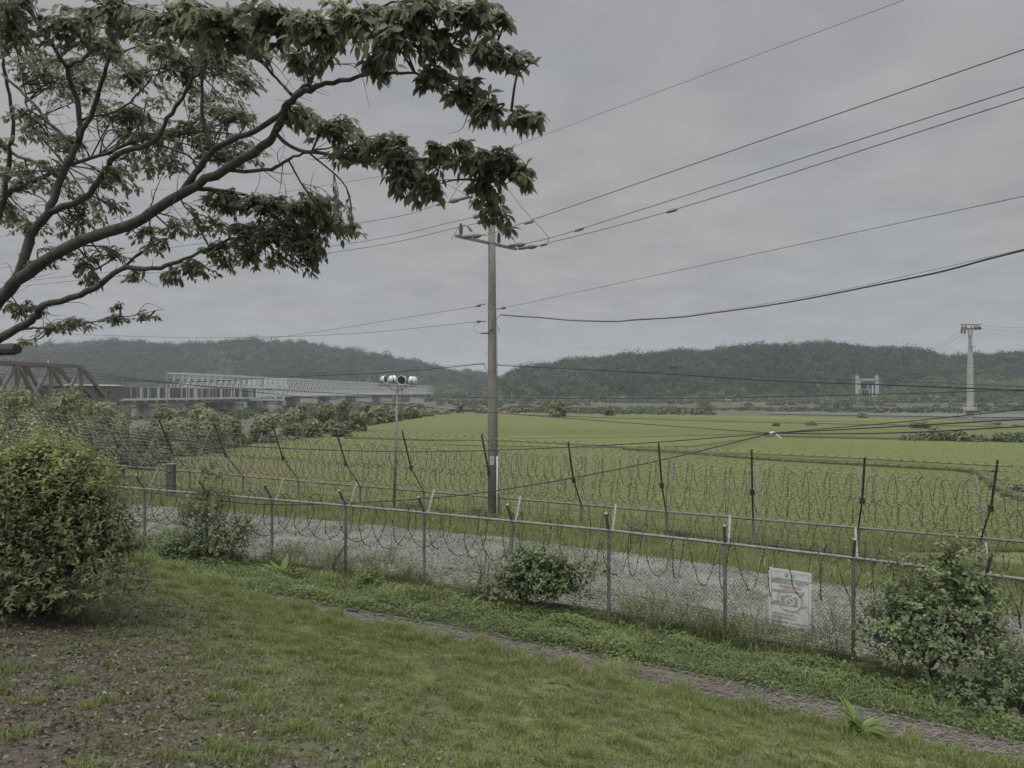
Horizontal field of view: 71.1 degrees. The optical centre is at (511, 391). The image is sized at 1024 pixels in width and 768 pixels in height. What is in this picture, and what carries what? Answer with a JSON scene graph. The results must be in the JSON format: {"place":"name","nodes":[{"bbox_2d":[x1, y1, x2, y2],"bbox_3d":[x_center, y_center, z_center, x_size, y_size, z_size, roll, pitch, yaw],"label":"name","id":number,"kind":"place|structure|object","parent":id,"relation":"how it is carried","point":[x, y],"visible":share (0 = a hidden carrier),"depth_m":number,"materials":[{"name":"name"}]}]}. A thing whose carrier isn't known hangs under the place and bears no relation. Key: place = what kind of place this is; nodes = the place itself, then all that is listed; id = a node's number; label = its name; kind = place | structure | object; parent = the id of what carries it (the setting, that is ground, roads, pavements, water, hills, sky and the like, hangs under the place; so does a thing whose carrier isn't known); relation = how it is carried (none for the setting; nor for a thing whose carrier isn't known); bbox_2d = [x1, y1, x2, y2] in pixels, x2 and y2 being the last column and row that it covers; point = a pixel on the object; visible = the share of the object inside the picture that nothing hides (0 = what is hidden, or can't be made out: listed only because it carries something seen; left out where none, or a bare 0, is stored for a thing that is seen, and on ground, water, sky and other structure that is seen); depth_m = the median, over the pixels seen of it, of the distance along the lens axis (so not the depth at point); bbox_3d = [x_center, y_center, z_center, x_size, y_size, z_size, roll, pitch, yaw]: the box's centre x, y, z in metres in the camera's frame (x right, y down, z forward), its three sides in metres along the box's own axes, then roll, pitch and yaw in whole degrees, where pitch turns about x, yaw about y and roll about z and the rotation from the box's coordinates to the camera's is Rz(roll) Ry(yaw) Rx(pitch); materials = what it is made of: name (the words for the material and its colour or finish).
{"place":"outdoors","nodes":[
{"label":"outdoors","id":0,"kind":"place"},
{"bbox_2d":[2,347,487,397],"bbox_3d":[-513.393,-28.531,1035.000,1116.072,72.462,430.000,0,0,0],"label":"hills","id":1,"kind":"structure","parent":0,"point":[215,363],"depth_m":859.30,"materials":[{"name":"green plant"}]},
{"bbox_2d":[0,334,502,398],"bbox_3d":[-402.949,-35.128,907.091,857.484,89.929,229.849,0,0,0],"label":"forest","id":2,"kind":"object","parent":1,"relation":"on","point":[458,385],"visible":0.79,"depth_m":889.58,"materials":[{"name":"green plant"}]},
{"bbox_2d":[0,409,768,451],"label":"overhead cable","id":3,"kind":"object","parent":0,"point":[407,451],"visible":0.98,"depth_m":15.71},
{"bbox_2d":[2,359,767,432],"bbox_3d":[-19.333,-1.619,25.743,54.146,4.872,1.808,0,0,28],"label":"overhead cable","id":4,"kind":"object","parent":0,"point":[418,406],"visible":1,"depth_m":15.95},
{"bbox_2d":[144,434,768,504],"bbox_3d":[-2.007,1.705,15.660,14.552,1.811,0.312,0,0,14],"label":"overhead cable","id":5,"kind":"object","parent":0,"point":[485,491],"visible":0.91,"depth_m":15.04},
{"bbox_2d":[769,431,781,438],"bbox_3d":[5.162,0.850,14.004,0.277,0.146,0.061,0,0,-2],"label":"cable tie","id":6,"kind":"object","parent":5,"relation":"attached to","point":[774,435],"visible":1,"depth_m":14.00,"materials":[{"name":"white plastic"}]},
{"bbox_2d":[774,418,1023,432],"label":"overhead cable","id":7,"kind":"object","parent":6,"relation":"attached to","point":[905,425],"visible":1,"depth_m":12.26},
{"bbox_2d":[773,426,1023,433],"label":"overhead cable","id":8,"kind":"object","parent":5,"relation":"attached to","point":[907,432],"visible":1,"depth_m":12.10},
{"bbox_2d":[344,437,627,447],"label":"field bank","id":9,"kind":"structure","parent":0,"point":[609,446],"depth_m":93.70,"materials":[{"name":"green plant"}]},
{"bbox_2d":[0,520,1023,767],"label":"lawn","id":10,"kind":"structure","parent":0,"point":[59,737],"depth_m":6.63,"materials":[{"name":"plant"}]},
{"bbox_2d":[0,403,174,622],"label":"hedge bush","id":11,"kind":"object","parent":10,"relation":"on","point":[81,519],"visible":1,"depth_m":8.19,"materials":[{"name":"green plant"}]},
{"bbox_2d":[0,0,550,355],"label":"tree","id":12,"kind":"object","parent":10,"relation":"on","point":[207,32],"visible":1,"depth_m":5.99,"materials":[{"name":"green plant"}]},
{"bbox_2d":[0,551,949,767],"bbox_3d":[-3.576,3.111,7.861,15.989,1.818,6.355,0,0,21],"label":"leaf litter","id":13,"kind":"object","parent":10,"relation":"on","point":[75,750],"visible":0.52,"depth_m":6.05,"materials":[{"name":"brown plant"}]},
{"bbox_2d":[820,693,892,737],"bbox_3d":[4.007,3.825,8.387,0.857,0.422,0.812,0,0,25],"label":"dock plant","id":14,"kind":"object","parent":10,"relation":"on","point":[853,718],"visible":0.71,"depth_m":8.49,"materials":[{"name":"green plant"}]},
{"bbox_2d":[0,0,1023,376],"label":"sky","id":15,"kind":"structure","parent":0,"point":[597,56],"materials":[{"name":"grey"}]},
{"bbox_2d":[3,398,1023,720],"bbox_3d":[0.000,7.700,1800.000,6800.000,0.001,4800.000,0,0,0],"label":"ground","id":16,"kind":"structure","parent":0,"point":[389,400],"depth_m":241.87,"materials":[{"name":"green plant"}]},
{"bbox_2d":[0,360,107,422],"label":"steel truss bridge","id":17,"kind":"structure","parent":16,"relation":"on","point":[17,371],"depth_m":171.13,"materials":[{"name":"brown paint"}]},
{"bbox_2d":[41,384,123,399],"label":"railway cabin","id":18,"kind":"object","parent":17,"relation":"on","point":[112,392],"visible":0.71,"depth_m":186.66,"materials":[{"name":"metal"}]},
{"bbox_2d":[150,404,176,433],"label":"tree","id":19,"kind":"object","parent":16,"relation":"on","point":[161,413],"visible":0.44,"depth_m":119.10,"materials":[{"name":"green plant"}]},
{"bbox_2d":[106,387,257,416],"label":"raised walkway","id":20,"kind":"structure","parent":16,"relation":"on","point":[145,401],"depth_m":226.29,"materials":[{"name":"white paint"}]},
{"bbox_2d":[21,402,424,420],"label":"scrub","id":21,"kind":"object","parent":16,"relation":"on","point":[237,414],"visible":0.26,"depth_m":248.87,"materials":[{"name":"green plant"}]},
{"bbox_2d":[166,372,432,410],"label":"truss bridge","id":22,"kind":"structure","parent":16,"relation":"on","point":[293,400],"depth_m":344.00,"materials":[{"name":"white paint"}]},
{"bbox_2d":[246,378,388,410],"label":"viewing platform","id":23,"kind":"structure","parent":16,"relation":"on","point":[271,404],"depth_m":281.70,"materials":[{"name":"green paint"}]},
{"bbox_2d":[366,405,390,425],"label":"bush","id":24,"kind":"object","parent":16,"relation":"on","point":[378,414],"visible":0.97,"depth_m":148.59,"materials":[{"name":"green plant"}]},
{"bbox_2d":[392,394,877,401],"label":"scrub","id":25,"kind":"object","parent":16,"relation":"on","point":[447,398],"visible":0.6,"depth_m":532.90,"materials":[{"name":"green plant"}]},
{"bbox_2d":[394,404,1023,414],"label":"scrub","id":26,"kind":"object","parent":16,"relation":"on","point":[666,409],"visible":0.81,"depth_m":273.53,"materials":[{"name":"green plant"}]},
{"bbox_2d":[436,398,1023,407],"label":"scrub","id":27,"kind":"object","parent":16,"relation":"on","point":[702,403],"visible":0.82,"depth_m":416.85,"materials":[{"name":"green plant"}]},
{"bbox_2d":[852,375,881,397],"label":"cable station","id":28,"kind":"object","parent":16,"relation":"on","point":[867,387],"visible":0.73,"depth_m":587.85,"materials":[{"name":"concrete"}]},
{"bbox_2d":[4,496,1023,663],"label":"road","id":29,"kind":"structure","parent":0,"point":[647,568],"depth_m":20.36,"materials":[{"name":"grey gravel"}]},
{"bbox_2d":[5,478,1023,685],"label":"verge","id":30,"kind":"structure","parent":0,"point":[697,560],"depth_m":23.79,"materials":[{"name":"green plant"}]},
{"bbox_2d":[165,463,176,496],"bbox_3d":[-14.748,4.065,30.998,0.400,1.925,0.195,0,0,14],"label":"concrete post","id":31,"kind":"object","parent":30,"relation":"on","point":[170,469],"depth_m":30.93,"materials":[{"name":"grey concrete"}]},
{"bbox_2d":[378,375,416,507],"bbox_3d":[-4.609,2.221,29.020,1.566,5.782,0.686,0,0,0],"label":"floodlight mast","id":32,"kind":"object","parent":30,"relation":"on","point":[402,380],"visible":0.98,"depth_m":28.85,"materials":[{"name":"grey metal"}]},
{"bbox_2d":[0,410,1023,573],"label":"security fence","id":33,"kind":"object","parent":30,"relation":"on","point":[862,501],"visible":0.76,"depth_m":27.71,"materials":[{"name":"metal"}]},
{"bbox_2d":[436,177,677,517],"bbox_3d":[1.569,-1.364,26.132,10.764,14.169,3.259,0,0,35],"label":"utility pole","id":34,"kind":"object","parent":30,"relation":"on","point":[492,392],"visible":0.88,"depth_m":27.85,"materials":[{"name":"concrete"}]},
{"bbox_2d":[0,363,484,381],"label":"overhead wire","id":35,"kind":"object","parent":34,"relation":"attached to","point":[263,378],"visible":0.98,"depth_m":33.35,"materials":[{"name":"black metal"}]},
{"bbox_2d":[2,363,1023,398],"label":"overhead cable","id":36,"kind":"object","parent":34,"relation":"attached to","point":[565,398],"visible":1,"depth_m":13.87,"materials":[{"name":"black metal"}]},
{"bbox_2d":[483,49,1023,235],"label":"overhead wire","id":37,"kind":"object","parent":34,"relation":"attached to","point":[790,130],"visible":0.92,"depth_m":16.31,"materials":[{"name":"black metal"}]},
{"bbox_2d":[499,365,1023,390],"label":"overhead wire","id":38,"kind":"object","parent":34,"relation":"attached to","point":[786,381],"visible":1,"depth_m":18.14,"materials":[{"name":"black metal"}]},
{"bbox_2d":[500,249,1023,321],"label":"overhead wire","id":39,"kind":"object","parent":34,"relation":"attached to","point":[986,259],"visible":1,"depth_m":17.71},
{"bbox_2d":[506,196,1023,307],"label":"overhead wire","id":40,"kind":"object","parent":34,"relation":"attached to","point":[803,243],"visible":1,"depth_m":16.58,"materials":[{"name":"black metal"}]},
{"bbox_2d":[526,86,1023,243],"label":"overhead wire","id":41,"kind":"object","parent":34,"relation":"attached to","point":[806,156],"visible":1,"depth_m":17.10,"materials":[{"name":"black metal"}]},
{"bbox_2d":[538,98,1023,245],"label":"overhead wire","id":42,"kind":"object","parent":34,"relation":"attached to","point":[812,166],"visible":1,"depth_m":17.45,"materials":[{"name":"black metal"}]},
{"bbox_2d":[664,529,1023,587],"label":"kerb wall","id":43,"kind":"structure","parent":30,"relation":"on","point":[713,537],"depth_m":24.50,"materials":[{"name":"grey concrete"}]},
{"bbox_2d":[110,412,1023,566],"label":"field","id":44,"kind":"structure","parent":0,"point":[452,423],"depth_m":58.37,"materials":[{"name":"green plant"}]},
{"bbox_2d":[0,381,48,473],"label":"bush","id":45,"kind":"object","parent":44,"relation":"on","point":[15,402],"visible":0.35,"depth_m":44.66,"materials":[{"name":"green plant"}]},
{"bbox_2d":[11,403,70,473],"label":"bush","id":46,"kind":"object","parent":44,"relation":"on","point":[31,412],"visible":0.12,"depth_m":41.85,"materials":[{"name":"green plant"}]},
{"bbox_2d":[37,382,99,441],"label":"bush","id":47,"kind":"object","parent":44,"relation":"on","point":[58,407],"visible":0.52,"depth_m":46.38,"materials":[{"name":"green plant"}]},
{"bbox_2d":[60,417,115,475],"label":"bush","id":48,"kind":"object","parent":44,"relation":"on","point":[92,432],"visible":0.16,"depth_m":43.84,"materials":[{"name":"green plant"}]},
{"bbox_2d":[75,398,125,477],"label":"bush","id":49,"kind":"object","parent":44,"relation":"on","point":[103,411],"visible":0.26,"depth_m":49.71,"materials":[{"name":"green plant"}]},
{"bbox_2d":[105,412,138,477],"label":"bush","id":50,"kind":"object","parent":44,"relation":"on","point":[122,416],"visible":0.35,"depth_m":53.87,"materials":[{"name":"green plant"}]},
{"bbox_2d":[127,423,161,469],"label":"bush","id":51,"kind":"object","parent":44,"relation":"on","point":[141,443],"visible":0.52,"depth_m":59.74,"materials":[{"name":"green plant"}]},
{"bbox_2d":[152,417,191,463],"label":"bush","id":52,"kind":"object","parent":44,"relation":"on","point":[166,424],"visible":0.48,"depth_m":65.61,"materials":[{"name":"green plant"}]},
{"bbox_2d":[170,416,197,456],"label":"bush","id":53,"kind":"object","parent":44,"relation":"on","point":[181,420],"visible":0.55,"depth_m":71.44,"materials":[{"name":"green plant"}]},
{"bbox_2d":[186,403,232,454],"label":"bush","id":54,"kind":"object","parent":44,"relation":"on","point":[204,414],"visible":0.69,"depth_m":75.27,"materials":[{"name":"green plant"}]},
{"bbox_2d":[218,415,248,448],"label":"bush","id":55,"kind":"object","parent":44,"relation":"on","point":[236,422],"visible":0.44,"depth_m":83.81,"materials":[{"name":"green plant"}]},
{"bbox_2d":[245,412,281,443],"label":"bush","id":56,"kind":"object","parent":44,"relation":"on","point":[261,420],"visible":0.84,"depth_m":91.27,"materials":[{"name":"green plant"}]},
{"bbox_2d":[276,411,304,439],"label":"bush","id":57,"kind":"object","parent":44,"relation":"on","point":[291,420],"visible":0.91,"depth_m":97.48,"materials":[{"name":"green plant"}]},
{"bbox_2d":[298,418,324,437],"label":"bush","id":58,"kind":"object","parent":44,"relation":"on","point":[312,424],"visible":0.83,"depth_m":101.24,"materials":[{"name":"green plant"}]},
{"bbox_2d":[312,400,342,433],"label":"willow tree","id":59,"kind":"object","parent":44,"relation":"on","point":[323,413],"visible":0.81,"depth_m":110.73,"materials":[{"name":"green plant"}]},
{"bbox_2d":[346,409,368,431],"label":"willow tree","id":60,"kind":"object","parent":44,"relation":"on","point":[359,420],"visible":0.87,"depth_m":116.79,"materials":[{"name":"green plant"}]},
{"bbox_2d":[549,399,566,416],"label":"tree","id":61,"kind":"object","parent":44,"relation":"on","point":[558,408],"visible":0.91,"depth_m":184.74,"materials":[{"name":"green plant"}]},
{"bbox_2d":[918,427,946,440],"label":"bush","id":62,"kind":"object","parent":44,"relation":"on","point":[932,436],"visible":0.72,"depth_m":95.07,"materials":[{"name":"green plant"}]},
{"bbox_2d":[960,324,981,421],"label":"cable car tower","id":63,"kind":"structure","parent":44,"relation":"on","point":[970,407],"depth_m":151.59,"materials":[{"name":"concrete"}]},
{"bbox_2d":[122,533,1023,685],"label":"road shoulder","id":64,"kind":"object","parent":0,"point":[473,574],"visible":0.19,"depth_m":16.80},
{"bbox_2d":[125,542,1023,741],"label":"bank","id":65,"kind":"structure","parent":0,"point":[853,701],"depth_m":11.72,"materials":[{"name":"green plant"}]},
{"bbox_2d":[136,519,184,558],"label":"bright shrub","id":66,"kind":"object","parent":65,"relation":"on","point":[157,541],"visible":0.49,"depth_m":16.84,"materials":[{"name":"green plant"}]},
{"bbox_2d":[152,443,268,563],"bbox_3d":[-6.860,2.726,16.715,2.820,3.109,1.826,0,0,-24],"label":"vine covered shrub","id":67,"kind":"object","parent":65,"relation":"on","point":[199,541],"visible":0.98,"depth_m":16.55,"materials":[{"name":"green plant"}]},
{"bbox_2d":[262,520,318,567],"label":"fence weed","id":68,"kind":"object","parent":65,"relation":"on","point":[290,551],"visible":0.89,"depth_m":15.93,"materials":[{"name":"green plant"}]},
{"bbox_2d":[306,567,349,585],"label":"grass tuft","id":69,"kind":"object","parent":65,"relation":"on","point":[331,578],"visible":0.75,"depth_m":14.57,"materials":[{"name":"green plant"}]},
{"bbox_2d":[293,533,370,573],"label":"fence weed","id":70,"kind":"object","parent":65,"relation":"on","point":[329,556],"visible":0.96,"depth_m":15.53,"materials":[{"name":"green plant"}]},
{"bbox_2d":[349,558,389,588],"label":"bright shrub","id":71,"kind":"object","parent":65,"relation":"on","point":[365,575],"visible":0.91,"depth_m":14.50,"materials":[{"name":"green plant"}]},
{"bbox_2d":[348,527,404,579],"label":"fence weed","id":72,"kind":"object","parent":65,"relation":"on","point":[384,556],"visible":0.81,"depth_m":15.04,"materials":[{"name":"green plant"}]},
{"bbox_2d":[366,583,415,603],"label":"grass tuft","id":73,"kind":"object","parent":65,"relation":"on","point":[393,594],"visible":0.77,"depth_m":13.35,"materials":[{"name":"green plant"}]},
{"bbox_2d":[432,521,508,601],"bbox_3d":[-0.644,3.374,14.200,1.648,1.726,0.995,0,0,27],"label":"twiggy shrub","id":74,"kind":"object","parent":65,"relation":"on","point":[479,579],"visible":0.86,"depth_m":14.24,"materials":[{"name":"green plant"}]},
{"bbox_2d":[41,466,1023,684],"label":"chain link fence","id":75,"kind":"object","parent":65,"relation":"on","point":[725,543],"visible":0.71,"depth_m":13.93,"materials":[{"name":"metal"}]},
{"bbox_2d":[769,567,810,629],"bbox_3d":[4.894,3.624,12.621,0.708,1.032,0.132,0,0,20],"label":"warning sign","id":76,"kind":"object","parent":75,"relation":"attached to","point":[783,592],"visible":0.94,"depth_m":12.57,"materials":[{"name":"white metal"}]},
{"bbox_2d":[474,531,612,611],"bbox_3d":[0.586,3.482,13.916,2.656,1.617,1.677,0,0,-26],"label":"mulberry bush","id":77,"kind":"object","parent":65,"relation":"on","point":[529,570],"visible":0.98,"depth_m":13.67,"materials":[{"name":"green plant"}]},
{"bbox_2d":[102,536,1023,698],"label":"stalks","id":78,"kind":"object","parent":65,"relation":"on","point":[711,626],"visible":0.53,"depth_m":13.19,"materials":[{"name":"green plant"}]},
{"bbox_2d":[129,544,998,683],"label":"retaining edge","id":79,"kind":"object","parent":65,"relation":"on","point":[561,604],"visible":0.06,"depth_m":13.81,"materials":[{"name":"grey concrete"}]},
{"bbox_2d":[113,534,1019,689],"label":"weeds","id":80,"kind":"object","parent":65,"relation":"on","point":[588,607],"visible":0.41,"depth_m":13.24,"materials":[{"name":"green plant"}]},
{"bbox_2d":[124,543,1023,744],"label":"ground cover","id":81,"kind":"object","parent":65,"relation":"on","point":[207,572],"visible":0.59,"depth_m":11.89,"materials":[{"name":"green plant"}]},
{"bbox_2d":[593,575,673,622],"bbox_3d":[2.250,3.970,13.544,1.573,1.218,1.049,0,0,20],"label":"fence weed","id":82,"kind":"object","parent":65,"relation":"on","point":[637,610],"visible":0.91,"depth_m":13.39,"materials":[{"name":"green plant"}]},
{"bbox_2d":[629,571,719,632],"bbox_3d":[3.085,3.861,13.251,1.450,1.208,1.268,0,0,-39],"label":"fence weed","id":83,"kind":"object","parent":65,"relation":"on","point":[686,617],"visible":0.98,"depth_m":13.01,"materials":[{"name":"green plant"}]},
{"bbox_2d":[719,584,792,648],"bbox_3d":[4.245,3.973,12.513,1.329,1.190,1.120,0,0,28],"label":"fence weed","id":84,"kind":"object","parent":65,"relation":"on","point":[769,627],"visible":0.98,"depth_m":12.52,"materials":[{"name":"green plant"}]},
{"bbox_2d":[782,573,871,658],"bbox_3d":[5.431,3.847,12.300,1.402,1.651,0.825,0,0,0],"label":"fence weed","id":85,"kind":"object","parent":65,"relation":"on","point":[828,630],"visible":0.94,"depth_m":12.24,"materials":[{"name":"green plant"}]},
{"bbox_2d":[840,515,1023,689],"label":"lobed leaf bush","id":86,"kind":"object","parent":65,"relation":"on","point":[914,613],"visible":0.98,"depth_m":11.20,"materials":[{"name":"green plant"}]},
{"bbox_2d":[908,636,1023,720],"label":"dark undergrowth bush","id":87,"kind":"object","parent":65,"relation":"on","point":[1008,691],"visible":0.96,"depth_m":10.37,"materials":[{"name":"green plant"}]},
{"bbox_2d":[439,435,747,446],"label":"field","id":88,"kind":"structure","parent":0,"point":[638,439],"depth_m":94.56,"materials":[{"name":"green plant"}]},
{"bbox_2d":[238,588,1023,760],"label":"path","id":89,"kind":"structure","parent":0,"point":[671,672],"depth_m":10.02,"materials":[{"name":"beige plant"}]},
{"bbox_2d":[586,650,662,679],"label":"grass tuft","id":90,"kind":"object","parent":89,"relation":"on","point":[615,664],"visible":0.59,"depth_m":10.10,"materials":[{"name":"green plant"}]},
{"bbox_2d":[247,591,1023,743],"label":"kerb","id":91,"kind":"structure","parent":89,"relation":"on","point":[737,682],"depth_m":10.54,"materials":[{"name":"grey concrete"}]},
{"bbox_2d":[425,401,1022,409],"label":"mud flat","id":92,"kind":"structure","parent":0,"point":[716,404],"depth_m":394.20,"materials":[{"name":"grey soil"}]},
{"bbox_2d":[511,413,998,426],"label":"field bank","id":93,"kind":"structure","parent":0,"point":[958,425],"depth_m":151.11,"materials":[{"name":"green plant"}]},
{"bbox_2d":[497,354,1021,400],"bbox_3d":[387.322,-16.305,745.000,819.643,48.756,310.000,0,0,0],"label":"hills","id":94,"kind":"structure","parent":0,"point":[775,391],"depth_m":602.50,"materials":[{"name":"green plant"}]},
{"bbox_2d":[497,338,1023,399],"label":"forest","id":95,"kind":"object","parent":94,"relation":"on","point":[520,382],"visible":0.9,"depth_m":629.21,"materials":[{"name":"green plant"}]},
{"bbox_2d":[620,414,946,422],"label":"field","id":96,"kind":"structure","parent":0,"point":[785,418],"depth_m":172.12,"materials":[{"name":"green plant"}]},
{"bbox_2d":[623,446,1023,501],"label":"field bank","id":97,"kind":"structure","parent":0,"point":[965,469],"depth_m":63.08,"materials":[{"name":"green plant"}]},
{"bbox_2d":[719,438,1023,465],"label":"field","id":98,"kind":"structure","parent":0,"point":[961,455],"depth_m":78.48,"materials":[{"name":"green plant"}]},
{"bbox_2d":[765,435,989,440],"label":"field bank","id":99,"kind":"structure","parent":0,"point":[812,436],"depth_m":100.01,"materials":[{"name":"green plant"}]},
{"bbox_2d":[771,412,1023,416],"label":"river","id":100,"kind":"structure","parent":0,"point":[913,414],"depth_m":235.59,"materials":[{"name":"grey liquid"}]},
{"bbox_2d":[886,385,1023,402],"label":"hills","id":101,"kind":"structure","parent":0,"point":[1004,398],"depth_m":503.41,"materials":[{"name":"green plant"}]},
{"bbox_2d":[875,373,1023,402],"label":"forest","id":102,"kind":"object","parent":101,"relation":"on","point":[942,381],"visible":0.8,"depth_m":519.78,"materials":[{"name":"green plant"}]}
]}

